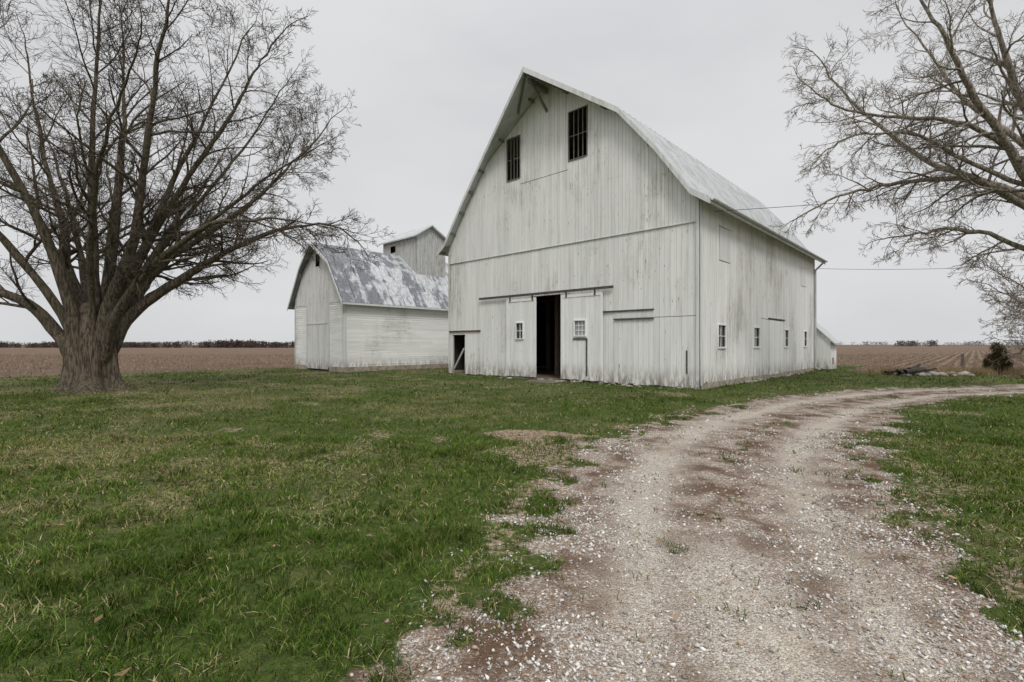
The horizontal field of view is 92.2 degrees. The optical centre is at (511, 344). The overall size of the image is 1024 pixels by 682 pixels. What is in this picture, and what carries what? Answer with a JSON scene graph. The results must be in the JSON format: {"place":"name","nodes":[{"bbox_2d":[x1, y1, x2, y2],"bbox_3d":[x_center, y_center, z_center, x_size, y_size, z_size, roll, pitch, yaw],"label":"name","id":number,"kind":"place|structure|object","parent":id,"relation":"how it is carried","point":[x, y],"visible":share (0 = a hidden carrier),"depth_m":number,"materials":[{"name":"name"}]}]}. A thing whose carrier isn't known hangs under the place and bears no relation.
{"place":"outdoors","nodes":[
{"label":"outdoors","id":0,"kind":"place"},
{"bbox_2d":[0,345,1023,681],"bbox_3d":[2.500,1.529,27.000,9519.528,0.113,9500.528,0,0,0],"label":"ground","id":1,"kind":"structure","parent":0,"point":[796,661],"depth_m":4.09,"materials":[{"name":"green plant"}]},
{"bbox_2d":[0,339,294,347],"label":"distant treeline","id":2,"kind":"object","parent":1,"relation":"on","point":[226,344],"visible":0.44,"depth_m":231.99,"materials":[{"name":"brown plant"}]},
{"bbox_2d":[0,0,394,392],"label":"bare maple tree","id":3,"kind":"object","parent":1,"relation":"on","point":[96,318],"visible":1,"depth_m":15.76,"materials":[{"name":"brown plant"}]},
{"bbox_2d":[295,364,447,371],"bbox_3d":[-6.641,1.425,34.102,6.300,0.350,14.050,0,0,43],"label":"foundation","id":4,"kind":"object","parent":1,"relation":"on","point":[360,369],"visible":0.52,"depth_m":28.97,"materials":[{"name":"concrete"}]},
{"bbox_2d":[295,250,339,368],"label":"gable boards and doors","id":5,"kind":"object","parent":4,"relation":"on","point":[316,292],"visible":0.52,"depth_m":29.07,"materials":[{"name":"paint"}]},
{"bbox_2d":[287,242,447,367],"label":"trim","id":6,"kind":"structure","parent":4,"relation":"on","point":[344,334],"depth_m":27.87,"materials":[{"name":"paint"}]},
{"bbox_2d":[288,242,447,309],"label":"roof","id":7,"kind":"structure","parent":6,"relation":"on","point":[396,280],"depth_m":29.77,"materials":[{"name":"metal"}]},
{"bbox_2d":[383,227,444,277],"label":"cupola walls","id":8,"kind":"structure","parent":7,"relation":"on","point":[417,254],"depth_m":32.56,"materials":[{"name":"white wood"}]},
{"bbox_2d":[378,225,445,245],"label":"cupola roof","id":9,"kind":"structure","parent":8,"relation":"on","point":[408,234],"depth_m":32.99,"materials":[{"name":"grey metal"}]},
{"bbox_2d":[296,302,447,366],"bbox_3d":[-6.654,-0.630,34.124,6.322,3.740,14.036,0,0,43],"label":"clapboard siding","id":10,"kind":"object","parent":4,"relation":"on","point":[384,336],"visible":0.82,"depth_m":29.14,"materials":[{"name":"paint"}]},
{"bbox_2d":[0,340,1022,344],"bbox_3d":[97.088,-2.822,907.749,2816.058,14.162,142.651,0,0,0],"label":"distant woods","id":11,"kind":"object","parent":1,"relation":"on","point":[974,343],"visible":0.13,"depth_m":901.59,"materials":[{"name":"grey plant"}]},
{"bbox_2d":[0,365,1023,681],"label":"lawn grass","id":12,"kind":"structure","parent":1,"relation":"on","point":[196,553],"depth_m":4.52,"materials":[{"name":"green plant"}]},
{"bbox_2d":[0,354,1023,376],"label":"corn stubble","id":13,"kind":"object","parent":1,"relation":"on","point":[251,358],"visible":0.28,"depth_m":45.70,"materials":[{"name":"brown plant"}]},
{"bbox_2d":[10,397,1020,675],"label":"fallen leaves","id":14,"kind":"object","parent":1,"relation":"on","point":[122,673],"visible":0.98,"depth_m":3.57,"materials":[{"name":"brown plant"}]},
{"bbox_2d":[512,377,566,382],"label":"door ramp planks","id":15,"kind":"object","parent":1,"relation":"on","point":[543,381],"depth_m":20.30,"materials":[{"name":"grey wood"}]},
{"bbox_2d":[436,67,840,388],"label":"white barn","id":16,"kind":"structure","parent":1,"relation":"on","point":[590,239],"depth_m":20.27,"materials":[{"name":"paint"}]},
{"bbox_2d":[453,335,464,373],"bbox_3d":[-2.466,0.510,25.457,0.980,1.980,0.750,0,0,43],"label":"small door","id":17,"kind":"structure","parent":16,"relation":"in","point":[454,367],"depth_m":25.47,"materials":[{"name":"white wood"}]},
{"bbox_2d":[506,105,587,181],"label":"loft window frames","id":18,"kind":"structure","parent":16,"relation":"in","point":[586,106],"depth_m":20.27,"materials":[{"name":"grey wood"}]},
{"bbox_2d":[576,321,584,334],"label":"door window panes","id":19,"kind":"structure","parent":16,"relation":"in","point":[580,322],"depth_m":19.93,"materials":[{"name":"grey"}]},
{"bbox_2d":[506,291,782,380],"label":"sliding doors","id":20,"kind":"structure","parent":16,"relation":"in","point":[520,353],"depth_m":20.47,"materials":[{"name":"white paint"}]},
{"bbox_2d":[515,319,807,348],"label":"window frames","id":21,"kind":"structure","parent":16,"relation":"in","point":[754,327],"depth_m":20.54,"materials":[{"name":"white paint"}]},
{"bbox_2d":[517,323,805,346],"bbox_3d":[9.090,-0.440,21.610,6.420,1.040,16.582,0,0,73],"label":"window glass","id":22,"kind":"structure","parent":16,"relation":"in","point":[519,325],"depth_m":21.08,"materials":[{"name":"grey glass"}]},
{"bbox_2d":[499,373,804,388],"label":"loose stones","id":23,"kind":"object","parent":1,"relation":"on","point":[747,381],"visible":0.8,"depth_m":19.77,"materials":[{"name":"grey stone"}]},
{"bbox_2d":[769,0,1023,275],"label":"bare sycamore tree","id":24,"kind":"object","parent":1,"relation":"on","point":[999,134],"visible":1,"depth_m":15.49,"materials":[{"name":"grey plant"}]},
{"bbox_2d":[893,340,939,345],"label":"distant grove","id":25,"kind":"object","parent":1,"relation":"on","point":[912,343],"visible":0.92,"depth_m":414.32,"materials":[{"name":"grey plant"}]},
{"bbox_2d":[885,363,974,376],"bbox_3d":[20.396,1.259,23.907,4.161,0.694,1.476,0,0,0],"label":"rock and log pile","id":26,"kind":"object","parent":1,"relation":"on","point":[916,370],"visible":0.96,"depth_m":23.60,"materials":[{"name":"grey stone"}]},
{"bbox_2d":[858,364,1023,375],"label":"dead grass tufts","id":27,"kind":"object","parent":1,"relation":"on","point":[991,371],"visible":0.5,"depth_m":24.51,"materials":[{"name":"beige plant"}]},
{"bbox_2d":[961,353,964,368],"bbox_3d":[24.700,1.025,26.995,0.130,1.150,0.130,0,0,0],"label":"fence post","id":28,"kind":"object","parent":1,"relation":"on","point":[962,359],"visible":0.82,"depth_m":26.95,"materials":[{"name":"grey wood"}]},
{"bbox_2d":[947,246,1023,367],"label":"bare shrub tree","id":29,"kind":"object","parent":1,"relation":"on","point":[1015,298],"visible":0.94,"depth_m":23.91,"materials":[{"name":"grey plant"}]},
{"bbox_2d":[979,340,1014,373],"bbox_3d":[25.216,0.666,25.619,1.725,1.820,1.415,0,0,-39],"label":"cedar shrub","id":30,"kind":"object","parent":1,"relation":"on","point":[995,355],"visible":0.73,"depth_m":25.35,"materials":[{"name":"green plant"}]},
{"bbox_3d":[27.000,-2.750,18.000,1.800,8.700,0.300,0,0,0],"label":"utility pole","id":31,"kind":"object","parent":1,"relation":"on","visible":0},
{"bbox_2d":[715,188,1023,211],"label":"power cable","id":32,"kind":"object","parent":31,"relation":"attached to","point":[845,202],"visible":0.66,"depth_m":17.20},
{"bbox_2d":[819,265,1023,269],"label":"power cable","id":33,"kind":"object","parent":31,"relation":"attached to","point":[898,269],"visible":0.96,"depth_m":25.57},
{"bbox_2d":[0,0,1023,344],"label":"sky","id":34,"kind":"structure","parent":0,"point":[432,82],"materials":[{"name":"grey"}]},
{"bbox_2d":[339,386,1023,681],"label":"driveway gravel","id":35,"kind":"structure","parent":0,"point":[839,622],"depth_m":3.22,"materials":[{"name":"grey gravel"}]}
]}

